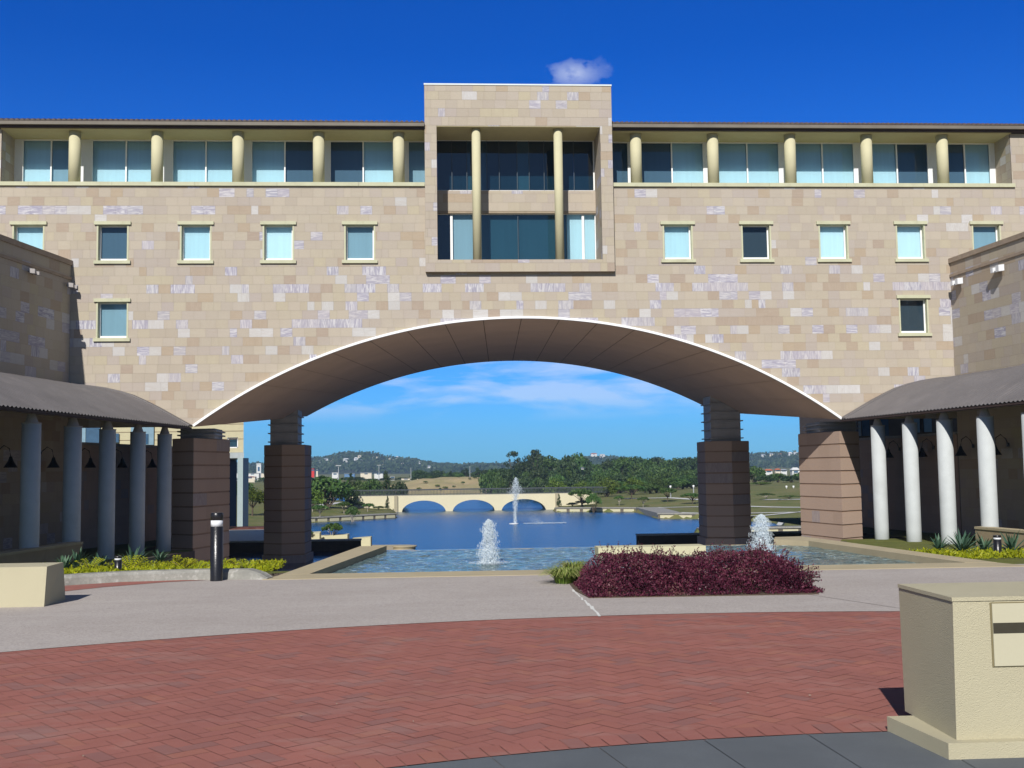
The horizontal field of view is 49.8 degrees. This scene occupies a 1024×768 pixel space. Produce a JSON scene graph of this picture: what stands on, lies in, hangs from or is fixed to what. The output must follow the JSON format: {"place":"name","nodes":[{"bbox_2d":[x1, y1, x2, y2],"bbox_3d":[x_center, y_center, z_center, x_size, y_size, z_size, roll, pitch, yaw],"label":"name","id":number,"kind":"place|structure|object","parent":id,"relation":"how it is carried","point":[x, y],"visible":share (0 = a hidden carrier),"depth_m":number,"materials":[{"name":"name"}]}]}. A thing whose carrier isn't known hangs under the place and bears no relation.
{"place":"outdoors","nodes":[
{"label":"outdoors","id":0,"kind":"place"},
{"bbox_2d":[321,533,349,538],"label":"terrace wall","id":1,"kind":"structure","parent":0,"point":[341,536],"depth_m":90.23,"materials":[{"name":"beige stone"}]},
{"bbox_2d":[321,522,342,534],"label":"tree","id":2,"kind":"object","parent":1,"relation":"on","point":[337,527],"visible":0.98,"depth_m":90.31,"materials":[{"name":"green plant"}]},
{"bbox_2d":[229,546,594,570],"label":"pool edge","id":3,"kind":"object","parent":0,"point":[319,555],"depth_m":65.10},
{"bbox_2d":[390,477,497,494],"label":"sand bank","id":4,"kind":"structure","parent":0,"point":[450,482],"depth_m":308.96,"materials":[{"name":"beige sand"}]},
{"bbox_2d":[0,611,912,767],"bbox_3d":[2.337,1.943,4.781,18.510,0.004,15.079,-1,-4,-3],"label":"brick paving","id":5,"kind":"structure","parent":0,"point":[661,718],"depth_m":8.06,"materials":[{"name":"red brick"}]},
{"bbox_2d":[0,564,1023,651],"bbox_3d":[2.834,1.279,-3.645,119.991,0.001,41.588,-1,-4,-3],"label":"plaza paving","id":6,"kind":"structure","parent":0,"point":[117,614],"depth_m":13.21,"materials":[{"name":"beige concrete"}]},
{"bbox_2d":[0,562,64,607],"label":"rendered block","id":7,"kind":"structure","parent":6,"relation":"on","point":[32,584],"depth_m":13.54,"materials":[{"name":"beige paint"}]},
{"bbox_2d":[65,580,195,590],"bbox_3d":[-7.082,2.849,14.875,1.175,0.001,5.945,-5,-6,44],"label":"brick strip","id":8,"kind":"object","parent":6,"relation":"on","point":[77,587],"visible":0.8,"depth_m":16.09,"materials":[{"name":"red ceramic"}]},
{"bbox_2d":[64,568,272,585],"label":"kerb","id":9,"kind":"structure","parent":6,"relation":"on","point":[162,575],"depth_m":16.61,"materials":[{"name":"concrete"}]},
{"bbox_2d":[210,512,222,580],"bbox_3d":[-4.426,2.438,16.532,0.190,1.020,0.190,-1,-4,-3],"label":"bollard","id":10,"kind":"object","parent":6,"relation":"on","point":[216,550],"visible":1,"depth_m":16.46,"materials":[{"name":"black metal"}]},
{"bbox_2d":[532,566,583,583],"bbox_3d":[0.744,2.684,15.465,0.941,0.223,0.906,-1,-4,-3],"label":"grass clump","id":11,"kind":"object","parent":6,"relation":"on","point":[564,575],"visible":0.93,"depth_m":15.34,"materials":[{"name":"green plant"}]},
{"bbox_2d":[569,572,818,597],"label":"planting soil","id":12,"kind":"structure","parent":6,"relation":"on","point":[574,587],"depth_m":13.80,"materials":[{"name":"brown soil"}]},
{"bbox_2d":[553,560,595,579],"bbox_3d":[0.905,2.686,15.857,0.836,0.275,0.834,-1,-4,-3],"label":"grass clump","id":13,"kind":"object","parent":12,"relation":"on","point":[568,564],"visible":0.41,"depth_m":15.74,"materials":[{"name":"green plant"}]},
{"bbox_2d":[573,537,824,597],"bbox_3d":[2.391,2.386,14.523,3.068,0.677,1.665,-1,-4,-3],"label":"hedge","id":14,"kind":"object","parent":12,"relation":"on","point":[782,570],"visible":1,"depth_m":14.04,"materials":[{"name":"purple plant"}]},
{"bbox_2d":[0,0,1023,463],"label":"sky","id":15,"kind":"structure","parent":0,"point":[877,61],"materials":[{"name":"blue"}]},
{"bbox_2d":[236,459,800,532],"bbox_3d":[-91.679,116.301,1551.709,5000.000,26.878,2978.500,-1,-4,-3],"label":"lawn terrain","id":16,"kind":"structure","parent":0,"point":[659,499],"depth_m":172.99,"materials":[{"name":"green plant"}]},
{"bbox_2d":[82,422,248,526],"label":"building","id":17,"kind":"structure","parent":16,"relation":"on","point":[239,476],"depth_m":86.37,"materials":[{"name":"white paint"}]},
{"bbox_2d":[86,428,100,442],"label":"window","id":18,"kind":"structure","parent":17,"relation":"in","point":[92,434],"depth_m":86.02,"materials":[{"name":"blue glass"}]},
{"bbox_2d":[131,427,153,444],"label":"window","id":19,"kind":"structure","parent":17,"relation":"in","point":[149,430],"depth_m":86.29,"materials":[{"name":"blue glass"}]},
{"bbox_2d":[229,529,263,540],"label":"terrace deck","id":20,"kind":"structure","parent":16,"relation":"on","point":[239,535],"depth_m":74.92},
{"bbox_2d":[145,538,361,555],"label":"basin wall","id":21,"kind":"structure","parent":16,"relation":"on","point":[248,546],"depth_m":68.52,"materials":[{"name":"black stone"}]},
{"bbox_2d":[248,487,263,515],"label":"tree","id":22,"kind":"object","parent":16,"relation":"on","point":[258,496],"visible":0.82,"depth_m":147.01,"materials":[{"name":"green plant"}]},
{"bbox_2d":[311,488,326,509],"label":"tree","id":23,"kind":"object","parent":16,"relation":"on","point":[315,496],"visible":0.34,"depth_m":162.59,"materials":[{"name":"green plant"}]},
{"bbox_2d":[311,475,354,507],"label":"tree","id":24,"kind":"object","parent":16,"relation":"on","point":[338,488],"visible":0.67,"depth_m":168.98,"materials":[{"name":"green plant"}]},
{"bbox_2d":[342,473,359,505],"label":"tree","id":25,"kind":"object","parent":16,"relation":"on","point":[354,496],"visible":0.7,"depth_m":175.69,"materials":[{"name":"green plant"}]},
{"bbox_2d":[311,513,396,521],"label":"quay","id":26,"kind":"structure","parent":16,"relation":"on","point":[358,517],"depth_m":150.82,"materials":[{"name":"concrete"}]},
{"bbox_2d":[359,479,385,495],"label":"tree","id":27,"kind":"object","parent":16,"relation":"on","point":[373,484],"visible":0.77,"depth_m":197.23,"materials":[{"name":"green plant"}]},
{"bbox_2d":[389,481,408,493],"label":"tree","id":28,"kind":"object","parent":16,"relation":"on","point":[400,485],"visible":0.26,"depth_m":202.83,"materials":[{"name":"green plant"}]},
{"bbox_2d":[336,486,606,511],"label":"arch bridge","id":29,"kind":"structure","parent":16,"relation":"on","point":[398,502],"depth_m":180.20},
{"bbox_2d":[478,468,501,493],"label":"tree","id":30,"kind":"object","parent":16,"relation":"on","point":[486,479],"visible":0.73,"depth_m":287.49,"materials":[{"name":"green plant"}]},
{"bbox_2d":[492,476,508,493],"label":"tree","id":31,"kind":"object","parent":16,"relation":"on","point":[500,482],"visible":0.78,"depth_m":266.86,"materials":[{"name":"green plant"}]},
{"bbox_2d":[514,476,531,492],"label":"tree","id":32,"kind":"object","parent":16,"relation":"on","point":[522,482],"visible":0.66,"depth_m":247.16,"materials":[{"name":"green plant"}]},
{"bbox_2d":[510,462,535,477],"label":"tree","id":33,"kind":"object","parent":16,"relation":"on","point":[526,467],"visible":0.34,"depth_m":333.75,"materials":[{"name":"green plant"}]},
{"bbox_2d":[528,467,548,481],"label":"tree","id":34,"kind":"object","parent":16,"relation":"on","point":[538,472],"visible":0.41,"depth_m":295.79,"materials":[{"name":"green plant"}]},
{"bbox_2d":[533,455,559,472],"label":"tree","id":35,"kind":"object","parent":16,"relation":"on","point":[550,463],"visible":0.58,"depth_m":352.15,"materials":[{"name":"green plant"}]},
{"bbox_2d":[543,478,568,492],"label":"tree","id":36,"kind":"object","parent":16,"relation":"on","point":[553,482],"visible":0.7,"depth_m":220.25,"materials":[{"name":"green plant"}]},
{"bbox_2d":[553,455,581,476],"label":"tree","id":37,"kind":"object","parent":16,"relation":"on","point":[567,461],"visible":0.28,"depth_m":305.98,"materials":[{"name":"green plant"}]},
{"bbox_2d":[570,452,587,474],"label":"tree","id":38,"kind":"object","parent":16,"relation":"on","point":[580,460],"visible":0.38,"depth_m":348.53,"materials":[{"name":"green plant"}]},
{"bbox_2d":[568,489,595,506],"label":"tree","id":39,"kind":"object","parent":16,"relation":"on","point":[579,492],"visible":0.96,"depth_m":171.43,"materials":[{"name":"green plant"}]},
{"bbox_2d":[585,493,601,512],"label":"tree","id":40,"kind":"object","parent":16,"relation":"on","point":[594,498],"visible":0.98,"depth_m":164.74,"materials":[{"name":"green plant"}]},
{"bbox_2d":[555,507,635,511],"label":"quay","id":41,"kind":"structure","parent":16,"relation":"on","point":[598,509],"depth_m":167.97,"materials":[{"name":"concrete"}]},
{"bbox_2d":[594,477,621,496],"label":"tree","id":42,"kind":"object","parent":16,"relation":"on","point":[613,484],"visible":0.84,"depth_m":215.56,"materials":[{"name":"green plant"}]},
{"bbox_2d":[608,456,634,475],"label":"tree","id":43,"kind":"object","parent":16,"relation":"on","point":[627,461],"visible":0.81,"depth_m":330.57,"materials":[{"name":"green plant"}]},
{"bbox_2d":[615,484,646,498],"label":"tree","id":44,"kind":"object","parent":16,"relation":"on","point":[629,487],"visible":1,"depth_m":190.07,"materials":[{"name":"green plant"}]},
{"bbox_2d":[623,477,643,494],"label":"tree","id":45,"kind":"object","parent":16,"relation":"on","point":[629,481],"visible":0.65,"depth_m":216.87,"materials":[{"name":"green plant"}]},
{"bbox_2d":[657,513,698,518],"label":"quay","id":46,"kind":"structure","parent":16,"relation":"on","point":[669,515],"depth_m":142.79,"materials":[{"name":"concrete"}]},
{"bbox_2d":[677,456,692,470],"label":"tree","id":47,"kind":"object","parent":16,"relation":"on","point":[685,462],"visible":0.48,"depth_m":347.83,"materials":[{"name":"green plant"}]},
{"bbox_2d":[697,526,800,531],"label":"quay","id":48,"kind":"structure","parent":16,"relation":"on","point":[773,528],"depth_m":107.44,"materials":[{"name":"concrete"}]},
{"bbox_2d":[749,466,765,482],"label":"tree","id":49,"kind":"object","parent":16,"relation":"on","point":[754,472],"visible":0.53,"depth_m":262.00,"materials":[{"name":"green plant"}]},
{"bbox_2d":[635,531,899,544],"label":"basin wall","id":50,"kind":"structure","parent":16,"relation":"on","point":[672,538],"depth_m":69.93,"materials":[{"name":"black stone"}]},
{"bbox_2d":[799,417,957,437],"bbox_3d":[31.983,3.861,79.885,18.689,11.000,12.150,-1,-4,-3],"label":"beam","id":51,"kind":"structure","parent":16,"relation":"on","point":[893,427],"depth_m":73.63,"materials":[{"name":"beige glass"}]},
{"bbox_2d":[311,498,783,549],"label":"lake water","id":52,"kind":"structure","parent":0,"point":[467,524],"depth_m":126.86,"materials":[{"name":"blue liquid"}]},
{"bbox_2d":[372,545,392,549],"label":"jetty","id":53,"kind":"object","parent":52,"relation":"in","point":[389,547],"visible":0.07,"depth_m":93.46,"materials":[{"name":"concrete"}]},
{"bbox_2d":[82,518,1023,573],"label":"garden ground","id":54,"kind":"structure","parent":0,"point":[898,543],"depth_m":44.38,"materials":[{"name":"soil"}]},
{"bbox_2d":[0,234,72,551],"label":"wing building","id":55,"kind":"structure","parent":54,"relation":"on","point":[34,325],"depth_m":44.50,"materials":[{"name":"stone"}]},
{"bbox_2d":[0,542,82,562],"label":"parapet wall","id":56,"kind":"structure","parent":54,"relation":"on","point":[47,553],"depth_m":33.68,"materials":[{"name":"stone"}]},
{"bbox_2d":[53,548,104,568],"bbox_3d":[-11.819,4.809,30.159,1.484,0.692,1.650,1,-5,-24],"label":"spiky plant","id":57,"kind":"object","parent":54,"relation":"on","point":[77,556],"visible":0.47,"depth_m":29.98,"materials":[{"name":"green plant"}]},
{"bbox_2d":[0,372,191,558],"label":"colonnade","id":58,"kind":"object","parent":54,"relation":"on","point":[32,397],"visible":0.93,"depth_m":39.25,"materials":[{"name":"metal"}]},
{"bbox_2d":[80,442,172,548],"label":"boundary wall","id":59,"kind":"structure","parent":54,"relation":"on","point":[89,507],"depth_m":51.39,"materials":[{"name":"brown stone"}]},
{"bbox_2d":[122,555,146,568],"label":"shrub","id":60,"kind":"object","parent":54,"relation":"on","point":[130,563],"visible":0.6,"depth_m":24.40,"materials":[{"name":"yellow plant"}]},
{"bbox_2d":[118,545,152,565],"bbox_3d":[-10.496,4.829,30.608,1.566,0.714,1.519,-1,-4,-3],"label":"spiky plant","id":61,"kind":"object","parent":54,"relation":"on","point":[131,554],"visible":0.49,"depth_m":30.74,"materials":[{"name":"green plant"}]},
{"bbox_2d":[81,551,194,568],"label":"retaining wall","id":62,"kind":"structure","parent":54,"relation":"on","point":[189,554],"depth_m":42.27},
{"bbox_2d":[40,558,286,573],"bbox_3d":[-10.102,4.236,25.382,10.950,1.428,17.759,-1,-4,-3],"label":"ground cover","id":63,"kind":"object","parent":54,"relation":"on","point":[268,565],"visible":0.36,"depth_m":23.24,"materials":[{"name":"yellow plant"}]},
{"bbox_2d":[0,83,1023,565],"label":"arch building","id":64,"kind":"structure","parent":54,"relation":"on","point":[284,277],"depth_m":49.26,"materials":[{"name":"stone"}]},
{"bbox_2d":[9,221,46,249],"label":"window","id":65,"kind":"structure","parent":64,"relation":"in","point":[32,233],"depth_m":47.77,"materials":[{"name":"blue glass"}]},
{"bbox_2d":[22,139,68,181],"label":"window","id":66,"kind":"structure","parent":64,"relation":"in","point":[37,153],"depth_m":49.34,"materials":[{"name":"blue glass"}]},
{"bbox_2d":[93,221,130,263],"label":"window","id":67,"kind":"structure","parent":64,"relation":"in","point":[112,243],"depth_m":47.95,"materials":[{"name":"blue glass"}]},
{"bbox_2d":[93,298,130,341],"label":"window","id":68,"kind":"structure","parent":64,"relation":"in","point":[111,313],"depth_m":47.69,"materials":[{"name":"blue glass"}]},
{"bbox_2d":[92,140,150,181],"bbox_3d":[-17.292,-9.765,49.473,3.062,2.400,0.160,-1,-4,-3],"label":"window","id":69,"kind":"structure","parent":64,"relation":"in","point":[110,161],"depth_m":49.53,"materials":[{"name":"blue glass"}]},
{"bbox_2d":[177,221,213,263],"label":"window","id":70,"kind":"structure","parent":64,"relation":"in","point":[195,236],"depth_m":48.16,"materials":[{"name":"blue glass"}]},
{"bbox_2d":[172,140,231,181],"bbox_3d":[-13.774,-9.796,49.683,3.028,2.400,0.160,-1,-4,-3],"label":"window","id":71,"kind":"structure","parent":64,"relation":"in","point":[194,160],"depth_m":49.75,"materials":[{"name":"blue glass"}]},
{"bbox_2d":[260,221,295,263],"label":"window","id":72,"kind":"structure","parent":64,"relation":"in","point":[278,236],"depth_m":48.37,"materials":[{"name":"blue glass"}]},
{"bbox_2d":[251,140,312,181],"bbox_3d":[-10.268,-9.828,49.893,3.037,2.400,0.160,-1,-4,-3],"label":"window","id":73,"kind":"structure","parent":64,"relation":"in","point":[271,160],"depth_m":49.95,"materials":[{"name":"blue glass"}]},
{"bbox_2d":[342,221,377,262],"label":"window","id":74,"kind":"structure","parent":64,"relation":"in","point":[359,236],"depth_m":48.59,"materials":[{"name":"blue glass"}]},
{"bbox_2d":[330,141,392,181],"bbox_3d":[-6.753,-9.860,50.103,3.045,2.400,0.160,-1,-4,-3],"label":"window","id":75,"kind":"structure","parent":64,"relation":"in","point":[350,161],"depth_m":50.17,"materials":[{"name":"blue glass"}]},
{"bbox_2d":[408,141,424,181],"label":"window","id":76,"kind":"structure","parent":64,"relation":"in","point":[416,149],"depth_m":50.32,"materials":[{"name":"blue glass"}]},
{"bbox_2d":[437,140,594,190],"bbox_3d":[0.211,-10.062,50.852,7.310,2.410,0.080,-1,-4,-3],"label":"window","id":77,"kind":"structure","parent":64,"relation":"in","point":[506,165],"depth_m":50.85,"materials":[{"name":"blue glass"}]},
{"bbox_2d":[438,214,595,259],"bbox_3d":[0.268,-6.564,50.636,7.333,2.520,0.190,-1,-4,-3],"label":"window","id":78,"kind":"structure","parent":64,"relation":"in","point":[504,236],"depth_m":50.62,"materials":[{"name":"blue glass"}]},
{"bbox_2d":[612,142,628,182],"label":"window","id":79,"kind":"structure","parent":64,"relation":"in","point":[619,149],"depth_m":50.88,"materials":[{"name":"blue glass"}]},
{"bbox_2d":[641,142,703,182],"bbox_3d":[7.376,-9.987,50.947,3.032,2.400,0.160,-1,-4,-3],"label":"window","id":80,"kind":"structure","parent":64,"relation":"in","point":[683,163],"depth_m":51.03,"materials":[{"name":"blue glass"}]},
{"bbox_2d":[660,221,695,262],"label":"window","id":81,"kind":"structure","parent":64,"relation":"in","point":[677,235],"depth_m":49.43,"materials":[{"name":"blue glass"}]},
{"bbox_2d":[718,142,779,182],"bbox_3d":[10.902,-10.019,51.158,3.073,2.400,0.160,-1,-4,-3],"label":"window","id":82,"kind":"structure","parent":64,"relation":"in","point":[760,160],"depth_m":51.24,"materials":[{"name":"blue glass"}]},
{"bbox_2d":[739,221,774,261],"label":"window","id":83,"kind":"structure","parent":64,"relation":"in","point":[755,235],"depth_m":49.64,"materials":[{"name":"blue glass"}]},
{"bbox_2d":[795,142,854,182],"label":"window","id":84,"kind":"structure","parent":64,"relation":"in","point":[836,162],"depth_m":51.45,"materials":[{"name":"blue glass"}]},
{"bbox_2d":[816,221,851,261],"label":"window","id":85,"kind":"structure","parent":64,"relation":"in","point":[833,235],"depth_m":49.86,"materials":[{"name":"blue glass"}]},
{"bbox_2d":[872,143,928,182],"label":"window","id":86,"kind":"structure","parent":64,"relation":"in","point":[912,166],"depth_m":51.67,"materials":[{"name":"blue glass"}]},
{"bbox_2d":[893,221,928,261],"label":"window","id":87,"kind":"structure","parent":64,"relation":"in","point":[910,235],"depth_m":50.06,"materials":[{"name":"blue glass"}]},
{"bbox_2d":[896,295,931,335],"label":"window","id":88,"kind":"structure","parent":64,"relation":"in","point":[913,313],"depth_m":49.81,"materials":[{"name":"glass"}]},
{"bbox_2d":[948,143,990,182],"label":"window","id":89,"kind":"structure","parent":64,"relation":"in","point":[974,156],"depth_m":51.85,"materials":[{"name":"blue glass"}]},
{"bbox_2d":[969,221,1002,249],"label":"window","id":90,"kind":"structure","parent":64,"relation":"in","point":[984,233],"depth_m":50.30,"materials":[{"name":"blue glass"}]},
{"bbox_2d":[262,536,1023,579],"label":"fountain pool","id":91,"kind":"structure","parent":54,"relation":"on","point":[383,562],"depth_m":20.11,"materials":[{"name":"liquid"}]},
{"bbox_2d":[595,544,705,556],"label":"pool plinth","id":92,"kind":"structure","parent":91,"relation":"in","point":[686,548],"depth_m":21.48,"materials":[{"name":"beige stone"}]},
{"bbox_2d":[859,432,961,537],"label":"boundary wall","id":93,"kind":"structure","parent":54,"relation":"on","point":[929,494],"depth_m":54.16,"materials":[{"name":"brown stone"}]},
{"bbox_2d":[840,365,1023,543],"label":"colonnade","id":94,"kind":"object","parent":54,"relation":"on","point":[983,391],"visible":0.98,"depth_m":42.00,"materials":[{"name":"concrete"}]},
{"bbox_2d":[928,533,949,550],"bbox_3d":[13.354,4.975,34.560,1.235,0.614,1.213,-1,-4,-3],"label":"spiky plant","id":95,"kind":"object","parent":54,"relation":"on","point":[938,544],"visible":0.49,"depth_m":34.50,"materials":[{"name":"green plant"}]},
{"bbox_2d":[903,545,1023,558],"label":"ground cover","id":96,"kind":"object","parent":54,"relation":"on","point":[991,553],"visible":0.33,"depth_m":21.65,"materials":[{"name":"yellow plant"}]},
{"bbox_2d":[944,529,983,551],"bbox_3d":[12.576,4.383,30.485,1.638,0.796,1.528,-1,-4,-3],"label":"spiky plant","id":97,"kind":"object","parent":54,"relation":"on","point":[964,543],"visible":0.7,"depth_m":30.50,"materials":[{"name":"green plant"}]},
{"bbox_2d":[974,533,992,551],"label":"spiky plant","id":98,"kind":"object","parent":54,"relation":"on","point":[984,545],"visible":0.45,"depth_m":32.52,"materials":[{"name":"green plant"}]},
{"bbox_2d":[948,232,1023,535],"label":"wing building","id":99,"kind":"structure","parent":54,"relation":"on","point":[988,317],"depth_m":46.45,"materials":[{"name":"stone"}]},
{"bbox_2d":[993,535,1001,551],"bbox_3d":[11.894,3.964,27.019,0.194,0.520,0.194,-1,-4,-3],"label":"bollard","id":100,"kind":"object","parent":54,"relation":"on","point":[997,543],"visible":0.81,"depth_m":26.95,"materials":[{"name":"black metal"}]},
{"bbox_2d":[974,526,1023,547],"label":"parapet wall","id":101,"kind":"structure","parent":54,"relation":"on","point":[987,532],"depth_m":37.34,"materials":[{"name":"stone"}]},
{"bbox_2d":[988,528,1023,550],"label":"spiky plant","id":102,"kind":"object","parent":54,"relation":"on","point":[1011,543],"visible":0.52,"depth_m":30.00,"materials":[{"name":"green plant"}]},
{"bbox_2d":[315,457,798,473],"bbox_3d":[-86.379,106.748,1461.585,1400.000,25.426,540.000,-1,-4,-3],"label":"hills","id":103,"kind":"structure","parent":0,"point":[342,471],"depth_m":1250.43,"materials":[{"name":"green plant"}]},
{"bbox_2d":[249,450,798,472],"bbox_3d":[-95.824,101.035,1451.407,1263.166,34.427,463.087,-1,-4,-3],"label":"hill forest","id":104,"kind":"object","parent":103,"relation":"on","point":[411,464],"visible":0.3,"depth_m":1348.13,"materials":[{"name":"green plant"}]},
{"bbox_2d":[319,497,800,525],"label":"lawn path","id":105,"kind":"structure","parent":0,"point":[780,523],"depth_m":148.94,"materials":[{"name":"grey concrete"}]},
{"bbox_2d":[636,507,680,517],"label":"walkway","id":106,"kind":"structure","parent":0,"point":[651,511],"depth_m":152.63,"materials":[{"name":"concrete"}]},
{"bbox_2d":[394,732,1023,767],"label":"slab paving","id":107,"kind":"structure","parent":0,"point":[876,750],"depth_m":6.10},
{"bbox_2d":[887,581,1023,759],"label":"pedestal","id":108,"kind":"object","parent":107,"relation":"on","point":[963,659],"visible":1,"depth_m":6.10,"materials":[{"name":"beige paint"}]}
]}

